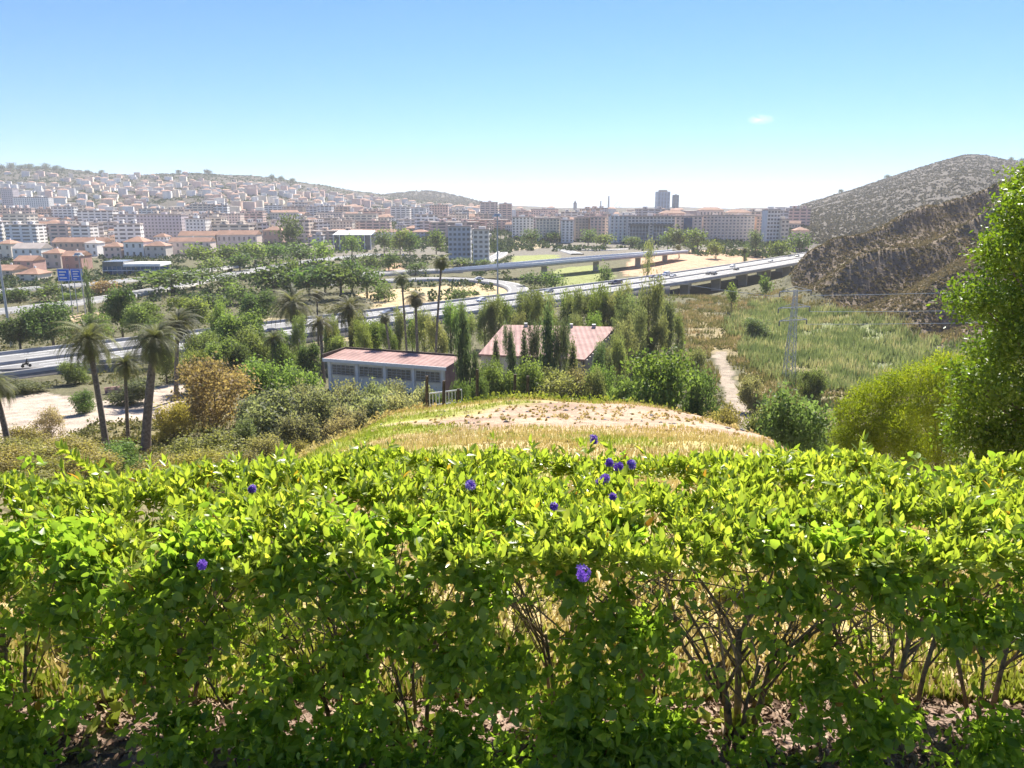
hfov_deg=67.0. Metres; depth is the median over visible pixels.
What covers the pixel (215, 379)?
thin tree
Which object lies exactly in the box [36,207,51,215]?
hillside block
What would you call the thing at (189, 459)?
sparse bush
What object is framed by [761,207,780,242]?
apartment building
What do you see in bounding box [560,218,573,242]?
apartment building
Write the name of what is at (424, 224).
hillside block
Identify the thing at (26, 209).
hillside block
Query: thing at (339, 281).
broadleaf tree
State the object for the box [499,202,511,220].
apartment building
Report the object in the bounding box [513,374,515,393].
wooden post
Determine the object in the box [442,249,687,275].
flyover bridge
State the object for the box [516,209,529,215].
apartment building
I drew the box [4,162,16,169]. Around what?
broadleaf tree
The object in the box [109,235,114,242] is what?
hillside villa
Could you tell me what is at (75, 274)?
motorway sign
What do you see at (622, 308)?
slender tree
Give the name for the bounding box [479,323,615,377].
red roofed hall
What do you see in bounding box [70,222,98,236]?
apartment building
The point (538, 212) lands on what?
apartment building
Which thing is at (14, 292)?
broadleaf tree
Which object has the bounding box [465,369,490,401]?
leafy bush
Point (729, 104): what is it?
sky
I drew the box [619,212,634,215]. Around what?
hillside block
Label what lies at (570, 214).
hillside block
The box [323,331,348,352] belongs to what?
broadleaf tree
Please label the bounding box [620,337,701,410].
leafy tree
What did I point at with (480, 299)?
car
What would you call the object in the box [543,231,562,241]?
broadleaf tree
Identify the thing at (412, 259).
valley greenery
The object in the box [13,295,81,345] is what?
broadleaf tree
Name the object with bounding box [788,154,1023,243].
mountain scrub
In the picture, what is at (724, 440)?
dry grass
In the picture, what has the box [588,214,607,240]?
apartment building
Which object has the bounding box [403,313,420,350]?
slender tree
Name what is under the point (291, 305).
palm tree
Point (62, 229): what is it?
apartment building
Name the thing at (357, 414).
leafy bush
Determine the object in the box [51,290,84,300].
leafy bush
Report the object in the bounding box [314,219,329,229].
hillside block
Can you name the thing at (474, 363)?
cypress tree
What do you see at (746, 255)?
slender tree
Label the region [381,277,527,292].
road
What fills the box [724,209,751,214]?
tiled house
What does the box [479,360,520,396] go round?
leafy bush
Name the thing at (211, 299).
broadleaf tree
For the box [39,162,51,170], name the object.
broadleaf tree
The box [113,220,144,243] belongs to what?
hillside block
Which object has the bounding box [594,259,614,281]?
leafy bush
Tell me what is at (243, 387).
leafy bush
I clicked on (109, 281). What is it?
road
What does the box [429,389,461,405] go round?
white railing
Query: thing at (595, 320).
slender tree
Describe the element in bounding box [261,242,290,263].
broadleaf tree
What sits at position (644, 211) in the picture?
hillside block
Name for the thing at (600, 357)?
slender tree
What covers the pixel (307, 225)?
hillside block
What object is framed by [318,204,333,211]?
hillside block
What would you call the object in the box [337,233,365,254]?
broadleaf tree
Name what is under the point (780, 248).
broadleaf tree
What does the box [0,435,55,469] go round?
dry shrub
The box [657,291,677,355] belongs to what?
slender tree
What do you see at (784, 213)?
hillside block
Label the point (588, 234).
broadleaf tree
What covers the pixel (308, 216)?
apartment building
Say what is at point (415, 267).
broadleaf tree
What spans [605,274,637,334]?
slender tree
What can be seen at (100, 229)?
hillside block
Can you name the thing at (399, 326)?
slender tree
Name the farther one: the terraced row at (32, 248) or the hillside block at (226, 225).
the hillside block at (226, 225)
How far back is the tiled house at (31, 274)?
383.50 m
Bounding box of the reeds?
[722,297,967,392]
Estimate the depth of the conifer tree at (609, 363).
130.39 m
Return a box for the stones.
[376,400,774,444]
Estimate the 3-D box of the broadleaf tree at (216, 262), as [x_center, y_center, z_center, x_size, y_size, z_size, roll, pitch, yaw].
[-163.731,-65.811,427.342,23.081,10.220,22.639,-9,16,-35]
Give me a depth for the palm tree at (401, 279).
157.56 m
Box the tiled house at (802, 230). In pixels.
[790,226,809,250]
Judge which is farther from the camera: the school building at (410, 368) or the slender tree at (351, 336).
the slender tree at (351, 336)
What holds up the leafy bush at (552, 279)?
on the ground at (24, 409)
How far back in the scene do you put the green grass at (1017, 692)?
2.82 m
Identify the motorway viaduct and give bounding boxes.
[646,258,799,294]
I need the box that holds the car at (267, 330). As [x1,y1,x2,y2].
[264,328,278,332]
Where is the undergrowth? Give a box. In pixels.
[0,274,968,492]
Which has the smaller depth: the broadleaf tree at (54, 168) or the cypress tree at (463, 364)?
the cypress tree at (463, 364)
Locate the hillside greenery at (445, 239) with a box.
[0,167,513,252]
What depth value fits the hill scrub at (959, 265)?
285.33 m
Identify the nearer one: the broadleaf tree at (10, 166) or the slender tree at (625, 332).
the slender tree at (625, 332)
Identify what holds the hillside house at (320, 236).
on the ground at (24, 409)
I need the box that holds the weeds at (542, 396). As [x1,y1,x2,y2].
[443,387,679,410]
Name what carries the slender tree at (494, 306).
on the ground at (24, 409)
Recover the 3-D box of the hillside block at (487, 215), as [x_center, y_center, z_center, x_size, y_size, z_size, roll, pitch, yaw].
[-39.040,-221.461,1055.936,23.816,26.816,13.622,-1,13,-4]
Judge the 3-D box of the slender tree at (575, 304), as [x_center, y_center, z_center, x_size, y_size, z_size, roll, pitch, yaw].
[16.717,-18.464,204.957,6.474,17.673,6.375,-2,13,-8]
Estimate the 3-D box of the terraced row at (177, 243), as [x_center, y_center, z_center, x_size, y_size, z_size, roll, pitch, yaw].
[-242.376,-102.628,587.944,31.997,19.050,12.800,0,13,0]
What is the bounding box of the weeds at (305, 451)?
[294,402,448,460]
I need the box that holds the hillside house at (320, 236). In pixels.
[312,232,325,244]
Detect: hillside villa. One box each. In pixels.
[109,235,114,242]
[153,233,172,243]
[389,215,396,220]
[404,225,414,230]
[410,230,430,237]
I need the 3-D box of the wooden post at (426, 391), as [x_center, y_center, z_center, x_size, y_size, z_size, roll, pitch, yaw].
[-3.744,0.803,34.043,0.162,2.368,0.159,5,14,22]
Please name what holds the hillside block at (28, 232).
on the ground at (24, 409)
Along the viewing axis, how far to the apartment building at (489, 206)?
1121.51 m
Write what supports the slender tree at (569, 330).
on the ground at (24, 409)
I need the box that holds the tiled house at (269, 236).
[262,225,286,242]
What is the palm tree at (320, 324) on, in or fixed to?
on the ground at (24, 409)
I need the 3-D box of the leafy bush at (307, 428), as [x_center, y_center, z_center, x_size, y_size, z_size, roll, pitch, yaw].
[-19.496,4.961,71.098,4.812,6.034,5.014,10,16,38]
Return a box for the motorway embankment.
[0,283,669,379]
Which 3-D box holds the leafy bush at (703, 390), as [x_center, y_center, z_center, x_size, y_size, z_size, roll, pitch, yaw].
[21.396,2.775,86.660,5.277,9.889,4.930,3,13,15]
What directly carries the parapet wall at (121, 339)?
on the motorway at (38, 353)
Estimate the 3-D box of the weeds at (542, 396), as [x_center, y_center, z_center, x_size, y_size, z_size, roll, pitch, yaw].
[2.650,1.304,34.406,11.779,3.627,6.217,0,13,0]
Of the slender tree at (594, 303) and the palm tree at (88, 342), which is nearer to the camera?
the palm tree at (88, 342)
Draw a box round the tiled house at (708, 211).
[697,207,723,214]
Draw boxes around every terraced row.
[1,263,28,276]
[11,241,52,258]
[13,254,46,269]
[52,236,111,250]
[61,249,92,269]
[168,236,216,254]
[177,230,217,247]
[216,229,262,249]
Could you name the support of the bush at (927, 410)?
on the ground at (24, 409)
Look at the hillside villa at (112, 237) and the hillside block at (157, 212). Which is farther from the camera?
the hillside block at (157, 212)
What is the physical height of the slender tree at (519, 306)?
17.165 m
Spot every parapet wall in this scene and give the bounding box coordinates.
[0,252,805,354]
[0,262,797,376]
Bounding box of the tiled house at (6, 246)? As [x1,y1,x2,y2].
[0,238,22,259]
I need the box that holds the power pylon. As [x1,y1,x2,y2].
[777,286,811,377]
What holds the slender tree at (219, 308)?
on the ground at (24, 409)
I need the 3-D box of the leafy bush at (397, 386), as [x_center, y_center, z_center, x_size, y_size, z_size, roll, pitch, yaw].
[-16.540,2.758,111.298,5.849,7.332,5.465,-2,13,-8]
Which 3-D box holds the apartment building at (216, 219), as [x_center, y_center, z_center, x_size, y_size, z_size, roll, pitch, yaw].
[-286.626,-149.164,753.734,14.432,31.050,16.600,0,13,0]
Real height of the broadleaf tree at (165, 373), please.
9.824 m
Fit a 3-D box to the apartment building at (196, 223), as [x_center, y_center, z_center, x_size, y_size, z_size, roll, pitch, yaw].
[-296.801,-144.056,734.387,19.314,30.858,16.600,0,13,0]
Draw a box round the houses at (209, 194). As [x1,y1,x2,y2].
[0,171,799,215]
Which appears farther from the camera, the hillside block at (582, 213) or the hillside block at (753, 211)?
the hillside block at (582, 213)
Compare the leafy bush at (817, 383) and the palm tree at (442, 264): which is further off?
the palm tree at (442, 264)
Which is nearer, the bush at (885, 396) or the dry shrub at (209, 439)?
the bush at (885, 396)
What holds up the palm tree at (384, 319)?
on the ground at (24, 409)
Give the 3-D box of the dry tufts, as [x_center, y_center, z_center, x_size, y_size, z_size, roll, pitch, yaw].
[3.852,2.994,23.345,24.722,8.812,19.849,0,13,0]
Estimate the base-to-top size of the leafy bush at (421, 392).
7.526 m
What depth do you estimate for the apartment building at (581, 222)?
754.75 m
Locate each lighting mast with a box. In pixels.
[0,262,12,345]
[73,253,85,314]
[492,214,502,296]
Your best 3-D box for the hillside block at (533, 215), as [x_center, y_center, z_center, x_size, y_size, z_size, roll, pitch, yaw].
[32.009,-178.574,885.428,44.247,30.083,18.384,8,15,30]
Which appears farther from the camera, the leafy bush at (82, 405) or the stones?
the leafy bush at (82, 405)
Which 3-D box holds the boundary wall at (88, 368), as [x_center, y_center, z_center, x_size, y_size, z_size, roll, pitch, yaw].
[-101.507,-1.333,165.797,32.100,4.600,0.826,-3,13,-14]
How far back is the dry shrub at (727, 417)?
47.47 m
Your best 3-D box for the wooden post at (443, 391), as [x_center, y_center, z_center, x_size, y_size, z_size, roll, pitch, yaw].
[-3.051,0.875,34.542,0.162,2.090,0.159,5,14,22]
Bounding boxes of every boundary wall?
[0,363,119,373]
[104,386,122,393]
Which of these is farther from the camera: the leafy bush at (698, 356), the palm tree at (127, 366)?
the leafy bush at (698, 356)
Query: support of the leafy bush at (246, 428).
on the ground at (24, 409)
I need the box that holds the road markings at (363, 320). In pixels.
[1,259,795,366]
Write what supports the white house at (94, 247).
on the ground at (24, 409)
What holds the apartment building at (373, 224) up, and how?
on the ground at (24, 409)
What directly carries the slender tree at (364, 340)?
on the ground at (24, 409)
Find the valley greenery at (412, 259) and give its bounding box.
[0,247,514,301]
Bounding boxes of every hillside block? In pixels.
[0,205,10,214]
[0,217,9,241]
[4,221,47,242]
[10,205,34,212]
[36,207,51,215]
[51,204,77,218]
[71,203,85,209]
[79,219,103,236]
[89,218,118,231]
[113,211,137,222]
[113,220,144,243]
[138,206,166,213]
[147,211,173,213]
[160,207,193,213]
[182,213,204,217]
[189,202,212,210]
[191,211,208,217]
[203,211,224,216]
[212,203,229,213]
[212,221,254,230]
[240,211,261,221]
[246,219,268,240]
[270,217,280,223]
[270,222,282,227]
[282,205,309,211]
[282,216,313,241]
[292,200,307,206]
[306,205,320,214]
[312,227,362,243]
[314,215,339,219]
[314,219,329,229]
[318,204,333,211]
[330,205,349,211]
[342,217,355,228]
[358,209,384,214]
[396,217,414,226]
[414,211,437,229]
[419,218,439,230]
[426,213,454,220]
[429,219,479,237]
[443,218,460,221]
[453,208,468,218]
[468,217,509,229]
[475,212,491,218]
[529,214,560,228]
[536,214,569,219]
[561,210,581,216]
[578,211,591,216]
[580,207,602,211]
[584,212,610,216]
[587,210,608,213]
[590,206,607,211]
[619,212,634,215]
[635,207,669,215]
[736,209,761,215]
[777,208,788,216]
[788,206,810,225]
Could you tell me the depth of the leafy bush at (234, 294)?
287.68 m
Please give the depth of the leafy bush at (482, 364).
124.88 m
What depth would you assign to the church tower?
2335.00 m
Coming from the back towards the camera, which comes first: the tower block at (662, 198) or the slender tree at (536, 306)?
the tower block at (662, 198)
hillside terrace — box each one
[39,217,61,220]
[39,221,59,226]
[270,210,298,218]
[355,229,396,239]
[378,215,388,219]
[504,222,511,231]
[789,221,800,228]
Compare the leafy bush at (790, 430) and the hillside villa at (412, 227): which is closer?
the leafy bush at (790, 430)
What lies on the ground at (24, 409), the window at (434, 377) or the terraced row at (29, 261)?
the terraced row at (29, 261)
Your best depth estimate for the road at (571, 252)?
619.09 m
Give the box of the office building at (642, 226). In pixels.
[626,213,675,242]
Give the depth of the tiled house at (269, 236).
707.95 m
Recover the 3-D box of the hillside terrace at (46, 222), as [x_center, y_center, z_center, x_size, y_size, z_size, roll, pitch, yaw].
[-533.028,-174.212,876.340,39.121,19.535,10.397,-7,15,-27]
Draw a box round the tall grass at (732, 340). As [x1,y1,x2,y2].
[662,287,1018,416]
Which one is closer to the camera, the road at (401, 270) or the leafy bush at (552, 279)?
the leafy bush at (552, 279)
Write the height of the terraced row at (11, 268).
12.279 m
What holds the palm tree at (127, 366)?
on the ground at (24, 409)
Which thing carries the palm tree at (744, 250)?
on the ground at (24, 409)
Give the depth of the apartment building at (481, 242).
497.82 m
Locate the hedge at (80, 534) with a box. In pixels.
[0,428,1023,767]
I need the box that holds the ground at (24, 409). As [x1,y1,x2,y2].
[0,155,1023,767]
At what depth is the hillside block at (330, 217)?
876.07 m
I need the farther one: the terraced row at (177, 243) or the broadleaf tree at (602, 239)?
the broadleaf tree at (602, 239)
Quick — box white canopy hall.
[333,231,374,249]
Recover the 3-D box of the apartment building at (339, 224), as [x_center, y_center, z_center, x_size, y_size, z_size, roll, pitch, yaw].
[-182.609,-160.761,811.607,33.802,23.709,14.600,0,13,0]
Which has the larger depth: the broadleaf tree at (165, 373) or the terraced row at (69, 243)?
the terraced row at (69, 243)
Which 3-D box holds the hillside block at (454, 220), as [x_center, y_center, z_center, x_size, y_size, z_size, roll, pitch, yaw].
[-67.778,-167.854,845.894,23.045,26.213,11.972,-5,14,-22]
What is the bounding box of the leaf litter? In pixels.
[3,580,1023,767]
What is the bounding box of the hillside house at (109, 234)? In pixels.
[104,232,114,238]
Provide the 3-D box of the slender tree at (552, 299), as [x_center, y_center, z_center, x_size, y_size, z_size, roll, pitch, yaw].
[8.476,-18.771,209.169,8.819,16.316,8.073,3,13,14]
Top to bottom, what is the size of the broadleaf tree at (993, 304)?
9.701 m
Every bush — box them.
[0,377,57,395]
[0,422,58,449]
[0,442,35,477]
[3,453,88,479]
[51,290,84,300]
[56,359,91,384]
[56,443,132,479]
[67,388,96,413]
[99,438,148,472]
[103,376,162,405]
[118,447,179,475]
[160,446,224,467]
[211,447,258,490]
[217,277,256,305]
[225,414,261,454]
[231,391,272,438]
[238,359,262,400]
[241,430,288,460]
[275,407,322,454]
[285,377,329,421]
[327,399,368,430]
[330,376,365,410]
[360,376,398,414]
[371,279,397,301]
[379,377,411,406]
[408,381,434,407]
[430,387,448,405]
[443,286,479,299]
[450,378,470,402]
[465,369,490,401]
[479,353,504,394]
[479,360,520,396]
[502,355,545,396]
[516,270,548,288]
[536,361,564,395]
[537,267,568,288]
[537,370,583,399]
[565,362,591,395]
[578,364,608,400]
[588,361,618,400]
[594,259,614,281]
[604,371,637,403]
[680,365,721,418]
[685,345,706,385]
[736,373,765,413]
[741,405,769,434]
[742,316,773,337]
[753,377,837,452]
[793,365,830,399]
[816,426,848,453]
[824,365,936,482]
[890,346,1021,477]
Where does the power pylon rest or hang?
on the ground at (24, 409)
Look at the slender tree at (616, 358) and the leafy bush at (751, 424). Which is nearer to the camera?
the leafy bush at (751, 424)
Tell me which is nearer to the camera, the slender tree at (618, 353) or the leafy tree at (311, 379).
the leafy tree at (311, 379)
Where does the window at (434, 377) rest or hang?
in the school building at (410, 368)
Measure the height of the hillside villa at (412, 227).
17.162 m
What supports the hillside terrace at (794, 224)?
on the ground at (24, 409)
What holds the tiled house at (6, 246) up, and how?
on the ground at (24, 409)
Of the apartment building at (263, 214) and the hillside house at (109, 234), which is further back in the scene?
the apartment building at (263, 214)
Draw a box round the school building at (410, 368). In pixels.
[322,347,458,397]
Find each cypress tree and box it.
[81,255,95,314]
[453,295,474,395]
[469,345,480,385]
[500,314,517,377]
[523,309,541,371]
[537,296,558,375]
[553,309,570,375]
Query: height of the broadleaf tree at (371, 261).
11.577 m
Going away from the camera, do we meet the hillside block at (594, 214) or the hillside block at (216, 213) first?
the hillside block at (216, 213)
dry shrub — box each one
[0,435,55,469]
[30,404,69,440]
[35,432,104,461]
[151,398,195,445]
[160,423,252,460]
[292,436,312,453]
[317,412,357,443]
[703,399,745,427]
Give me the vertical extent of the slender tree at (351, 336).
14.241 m
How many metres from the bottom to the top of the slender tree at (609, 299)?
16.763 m
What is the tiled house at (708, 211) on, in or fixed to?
on the ground at (24, 409)
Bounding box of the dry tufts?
[326,397,796,451]
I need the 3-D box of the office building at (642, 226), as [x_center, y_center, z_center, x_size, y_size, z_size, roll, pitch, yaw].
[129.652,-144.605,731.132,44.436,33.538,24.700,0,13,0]
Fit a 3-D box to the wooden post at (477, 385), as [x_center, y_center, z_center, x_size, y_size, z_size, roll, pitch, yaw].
[-1.603,0.548,35.432,0.162,2.471,0.159,5,14,22]
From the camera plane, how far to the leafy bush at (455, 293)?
298.60 m
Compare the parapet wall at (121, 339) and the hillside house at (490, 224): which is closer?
the parapet wall at (121, 339)
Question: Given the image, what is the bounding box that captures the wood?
[381,190,482,205]
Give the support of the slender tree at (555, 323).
on the ground at (24, 409)
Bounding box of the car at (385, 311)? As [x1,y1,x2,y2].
[380,310,393,314]
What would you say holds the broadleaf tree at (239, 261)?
on the ground at (24, 409)
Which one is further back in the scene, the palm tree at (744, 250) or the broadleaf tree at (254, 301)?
the palm tree at (744, 250)
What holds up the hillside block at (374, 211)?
on the ground at (24, 409)
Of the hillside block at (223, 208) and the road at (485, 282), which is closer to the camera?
the road at (485, 282)
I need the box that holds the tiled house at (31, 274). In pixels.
[15,266,52,280]
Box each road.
[0,253,372,311]
[0,253,381,314]
[0,265,237,290]
[0,265,246,291]
[312,270,462,285]
[362,268,448,274]
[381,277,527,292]
[382,277,527,292]
[474,251,506,263]
[558,249,582,253]
[581,249,625,250]
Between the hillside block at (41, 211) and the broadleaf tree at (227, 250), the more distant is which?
the hillside block at (41, 211)
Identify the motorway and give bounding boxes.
[0,253,804,361]
[0,258,800,372]
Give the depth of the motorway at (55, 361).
261.65 m
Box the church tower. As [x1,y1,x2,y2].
[573,201,576,209]
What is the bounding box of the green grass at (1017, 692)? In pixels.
[3,398,1023,702]
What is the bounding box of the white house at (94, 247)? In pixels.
[84,238,105,255]
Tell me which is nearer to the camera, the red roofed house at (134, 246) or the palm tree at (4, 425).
the palm tree at (4, 425)
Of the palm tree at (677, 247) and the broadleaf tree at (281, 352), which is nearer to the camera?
the broadleaf tree at (281, 352)
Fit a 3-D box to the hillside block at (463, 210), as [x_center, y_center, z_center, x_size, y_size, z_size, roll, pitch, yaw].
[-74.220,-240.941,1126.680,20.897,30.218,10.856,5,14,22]
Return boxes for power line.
[674,282,778,296]
[810,310,953,311]
[811,293,927,295]
[909,322,987,323]
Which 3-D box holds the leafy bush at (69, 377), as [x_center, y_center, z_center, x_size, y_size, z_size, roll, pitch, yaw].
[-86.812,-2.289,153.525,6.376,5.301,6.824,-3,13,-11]
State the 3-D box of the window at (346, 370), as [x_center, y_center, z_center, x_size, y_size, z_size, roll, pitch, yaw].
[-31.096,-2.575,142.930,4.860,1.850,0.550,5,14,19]
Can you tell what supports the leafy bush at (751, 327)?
on the ground at (24, 409)
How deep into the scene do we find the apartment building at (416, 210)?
1093.17 m
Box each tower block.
[655,190,669,208]
[672,194,678,207]
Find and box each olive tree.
[237,378,320,451]
[299,382,356,441]
[346,383,389,419]
[380,387,424,410]
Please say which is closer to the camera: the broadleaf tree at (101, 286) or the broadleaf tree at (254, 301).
the broadleaf tree at (254, 301)
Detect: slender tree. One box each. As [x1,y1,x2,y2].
[207,299,228,343]
[289,310,308,358]
[323,315,336,347]
[326,313,340,342]
[348,308,363,346]
[352,315,373,348]
[374,321,398,349]
[391,305,407,350]
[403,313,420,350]
[410,306,433,351]
[419,313,448,353]
[441,295,460,353]
[448,300,469,353]
[463,311,477,352]
[474,296,497,346]
[484,293,503,341]
[496,295,517,325]
[508,307,525,324]
[514,283,536,322]
[521,288,544,324]
[535,286,557,323]
[538,312,561,325]
[554,288,576,323]
[557,317,571,353]
[563,282,585,324]
[567,310,583,325]
[578,284,599,325]
[585,309,601,325]
[586,277,611,326]
[590,336,605,370]
[591,286,618,325]
[598,336,613,375]
[604,338,625,386]
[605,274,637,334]
[605,283,644,361]
[608,330,630,386]
[609,313,639,378]
[626,300,649,372]
[636,268,666,356]
[639,232,656,275]
[646,314,672,361]
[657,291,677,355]
[671,309,685,357]
[743,241,749,260]
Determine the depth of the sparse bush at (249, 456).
54.83 m
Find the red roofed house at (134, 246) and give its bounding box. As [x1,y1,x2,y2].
[123,235,152,257]
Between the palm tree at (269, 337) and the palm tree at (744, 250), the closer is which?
the palm tree at (269, 337)
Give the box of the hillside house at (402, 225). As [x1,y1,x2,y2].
[395,223,406,229]
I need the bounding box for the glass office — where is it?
[102,260,170,274]
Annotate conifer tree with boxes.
[491,332,500,366]
[518,325,528,371]
[566,335,579,374]
[605,352,615,388]
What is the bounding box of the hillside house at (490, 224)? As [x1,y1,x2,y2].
[487,221,493,231]
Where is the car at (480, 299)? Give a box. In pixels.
[476,297,486,301]
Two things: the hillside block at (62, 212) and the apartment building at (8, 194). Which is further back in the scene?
the apartment building at (8, 194)
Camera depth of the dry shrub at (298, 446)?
60.44 m
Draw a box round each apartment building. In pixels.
[0,187,18,207]
[2,211,38,223]
[12,196,53,208]
[47,221,75,245]
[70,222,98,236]
[76,209,117,221]
[135,212,188,240]
[184,216,211,230]
[206,215,226,230]
[222,212,244,223]
[241,209,266,221]
[264,204,283,213]
[282,214,313,218]
[316,211,344,218]
[323,219,354,229]
[344,212,377,220]
[356,219,391,228]
[390,205,410,218]
[411,205,426,218]
[429,203,448,215]
[447,223,471,261]
[450,212,466,220]
[472,226,489,262]
[480,200,497,218]
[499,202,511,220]
[512,215,533,237]
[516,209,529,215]
[531,207,558,215]
[535,216,559,241]
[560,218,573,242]
[574,216,588,240]
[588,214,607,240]
[608,214,625,242]
[675,214,702,239]
[697,213,755,240]
[754,214,761,234]
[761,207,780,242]
[778,216,789,241]
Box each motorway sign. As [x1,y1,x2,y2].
[57,269,72,311]
[70,269,83,311]
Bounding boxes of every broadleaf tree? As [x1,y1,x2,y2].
[0,286,35,300]
[0,314,46,348]
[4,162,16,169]
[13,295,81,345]
[21,163,34,169]
[32,280,61,299]
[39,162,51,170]
[51,165,61,171]
[77,309,116,339]
[90,278,122,294]
[93,283,139,337]
[116,299,166,333]
[128,265,212,292]
[134,319,174,346]
[146,344,183,383]
[163,293,213,328]
[170,343,212,385]
[177,265,217,287]
[179,241,225,261]
[180,328,220,355]
[189,288,239,317]
[193,255,233,272]
[198,326,223,345]
[201,335,241,371]
[203,169,212,174]
[203,270,244,289]
[212,242,241,264]
[212,308,266,345]
[224,251,256,270]
[224,340,254,373]
[226,239,274,265]
[233,320,271,363]
[234,260,306,300]
[234,288,278,318]
[242,318,266,343]
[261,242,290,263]
[264,327,293,359]
[266,331,296,371]
[270,211,307,246]
[274,257,304,291]
[274,261,342,299]
[277,240,320,263]
[294,339,321,374]
[306,256,367,296]
[307,238,336,260]
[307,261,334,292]
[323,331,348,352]
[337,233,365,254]
[337,256,370,290]
[343,263,389,297]
[357,254,381,271]
[371,227,393,252]
[377,249,400,269]
[390,226,414,254]
[396,229,421,254]
[405,261,432,274]
[425,228,447,254]
[449,257,475,266]
[475,258,495,264]
[516,228,543,243]
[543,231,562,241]
[580,227,598,245]
[588,232,616,245]
[621,236,642,245]
[657,229,681,249]
[664,224,690,250]
[680,227,712,249]
[706,239,725,258]
[723,281,740,309]
[746,229,766,250]
[759,272,774,299]
[760,236,796,257]
[785,231,816,252]
[922,161,1023,489]
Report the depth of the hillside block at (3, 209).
1015.12 m
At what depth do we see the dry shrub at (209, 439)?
62.84 m
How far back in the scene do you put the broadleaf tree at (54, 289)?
298.86 m
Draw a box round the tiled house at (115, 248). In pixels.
[102,241,123,257]
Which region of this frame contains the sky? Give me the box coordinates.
[0,0,1023,208]
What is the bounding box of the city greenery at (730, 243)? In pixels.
[490,225,808,257]
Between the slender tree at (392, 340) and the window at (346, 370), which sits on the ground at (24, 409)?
the slender tree at (392, 340)
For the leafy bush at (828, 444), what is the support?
on the ground at (24, 409)
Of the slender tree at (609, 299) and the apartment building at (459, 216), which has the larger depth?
the apartment building at (459, 216)
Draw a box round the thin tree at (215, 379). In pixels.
[166,351,261,432]
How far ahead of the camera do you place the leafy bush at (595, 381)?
110.08 m
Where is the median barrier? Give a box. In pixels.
[0,257,801,364]
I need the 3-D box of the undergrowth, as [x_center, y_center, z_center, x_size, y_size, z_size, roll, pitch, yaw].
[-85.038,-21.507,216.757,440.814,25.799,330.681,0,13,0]
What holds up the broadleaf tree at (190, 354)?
on the ground at (24, 409)
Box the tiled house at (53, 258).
[41,247,65,267]
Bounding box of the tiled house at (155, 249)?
[144,240,172,257]
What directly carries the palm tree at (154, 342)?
on the ground at (24, 409)
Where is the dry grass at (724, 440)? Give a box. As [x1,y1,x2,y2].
[0,396,1023,702]
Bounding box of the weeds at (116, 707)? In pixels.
[0,567,1023,767]
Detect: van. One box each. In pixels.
[613,279,622,284]
[662,271,670,275]
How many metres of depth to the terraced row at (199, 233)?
631.42 m
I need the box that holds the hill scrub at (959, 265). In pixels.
[788,176,1022,336]
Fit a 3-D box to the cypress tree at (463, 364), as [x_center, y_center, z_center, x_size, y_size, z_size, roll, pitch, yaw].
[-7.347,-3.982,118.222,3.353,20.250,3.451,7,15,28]
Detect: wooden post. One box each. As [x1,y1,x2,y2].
[425,376,428,406]
[442,380,444,406]
[456,388,459,401]
[475,369,478,401]
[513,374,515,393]
[526,376,528,393]
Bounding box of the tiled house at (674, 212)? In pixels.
[659,210,685,215]
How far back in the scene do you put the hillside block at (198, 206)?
1108.51 m
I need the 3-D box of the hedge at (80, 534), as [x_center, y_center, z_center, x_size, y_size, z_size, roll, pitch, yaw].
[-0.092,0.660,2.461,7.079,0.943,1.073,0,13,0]
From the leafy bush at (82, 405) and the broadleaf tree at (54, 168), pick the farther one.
the broadleaf tree at (54, 168)
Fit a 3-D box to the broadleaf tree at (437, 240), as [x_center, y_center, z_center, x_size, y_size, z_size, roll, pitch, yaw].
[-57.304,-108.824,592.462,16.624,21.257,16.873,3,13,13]
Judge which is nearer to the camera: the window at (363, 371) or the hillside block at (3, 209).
the window at (363, 371)
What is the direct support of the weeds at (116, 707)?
on the ground at (24, 409)
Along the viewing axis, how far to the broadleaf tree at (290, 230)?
625.48 m
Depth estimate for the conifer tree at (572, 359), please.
127.97 m
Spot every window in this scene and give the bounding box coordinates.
[332,364,354,375]
[359,366,382,377]
[387,369,410,380]
[415,371,440,382]
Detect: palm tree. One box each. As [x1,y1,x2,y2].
[0,371,20,440]
[46,311,121,445]
[104,350,145,438]
[123,320,190,451]
[150,307,204,400]
[261,330,287,378]
[266,283,321,345]
[304,313,333,383]
[309,289,325,345]
[323,294,374,346]
[377,311,391,349]
[392,271,412,350]
[404,290,426,351]
[430,253,452,352]
[675,244,681,257]
[742,247,748,261]
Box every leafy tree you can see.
[236,353,303,408]
[280,361,326,399]
[353,314,384,348]
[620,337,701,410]
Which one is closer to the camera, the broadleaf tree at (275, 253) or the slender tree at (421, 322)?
the slender tree at (421, 322)
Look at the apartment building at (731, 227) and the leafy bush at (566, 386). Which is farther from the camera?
the apartment building at (731, 227)
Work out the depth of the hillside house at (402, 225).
897.67 m
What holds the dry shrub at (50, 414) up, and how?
on the ground at (24, 409)
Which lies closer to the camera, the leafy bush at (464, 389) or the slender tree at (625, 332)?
the leafy bush at (464, 389)
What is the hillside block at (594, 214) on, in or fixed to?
on the ground at (24, 409)
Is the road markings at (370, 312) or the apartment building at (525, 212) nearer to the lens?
the road markings at (370, 312)
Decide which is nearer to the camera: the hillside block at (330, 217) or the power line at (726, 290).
the power line at (726, 290)
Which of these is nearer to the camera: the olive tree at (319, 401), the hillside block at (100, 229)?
the olive tree at (319, 401)
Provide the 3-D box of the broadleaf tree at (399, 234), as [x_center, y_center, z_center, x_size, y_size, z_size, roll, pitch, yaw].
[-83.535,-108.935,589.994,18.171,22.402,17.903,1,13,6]
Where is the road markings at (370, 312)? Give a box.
[0,254,801,356]

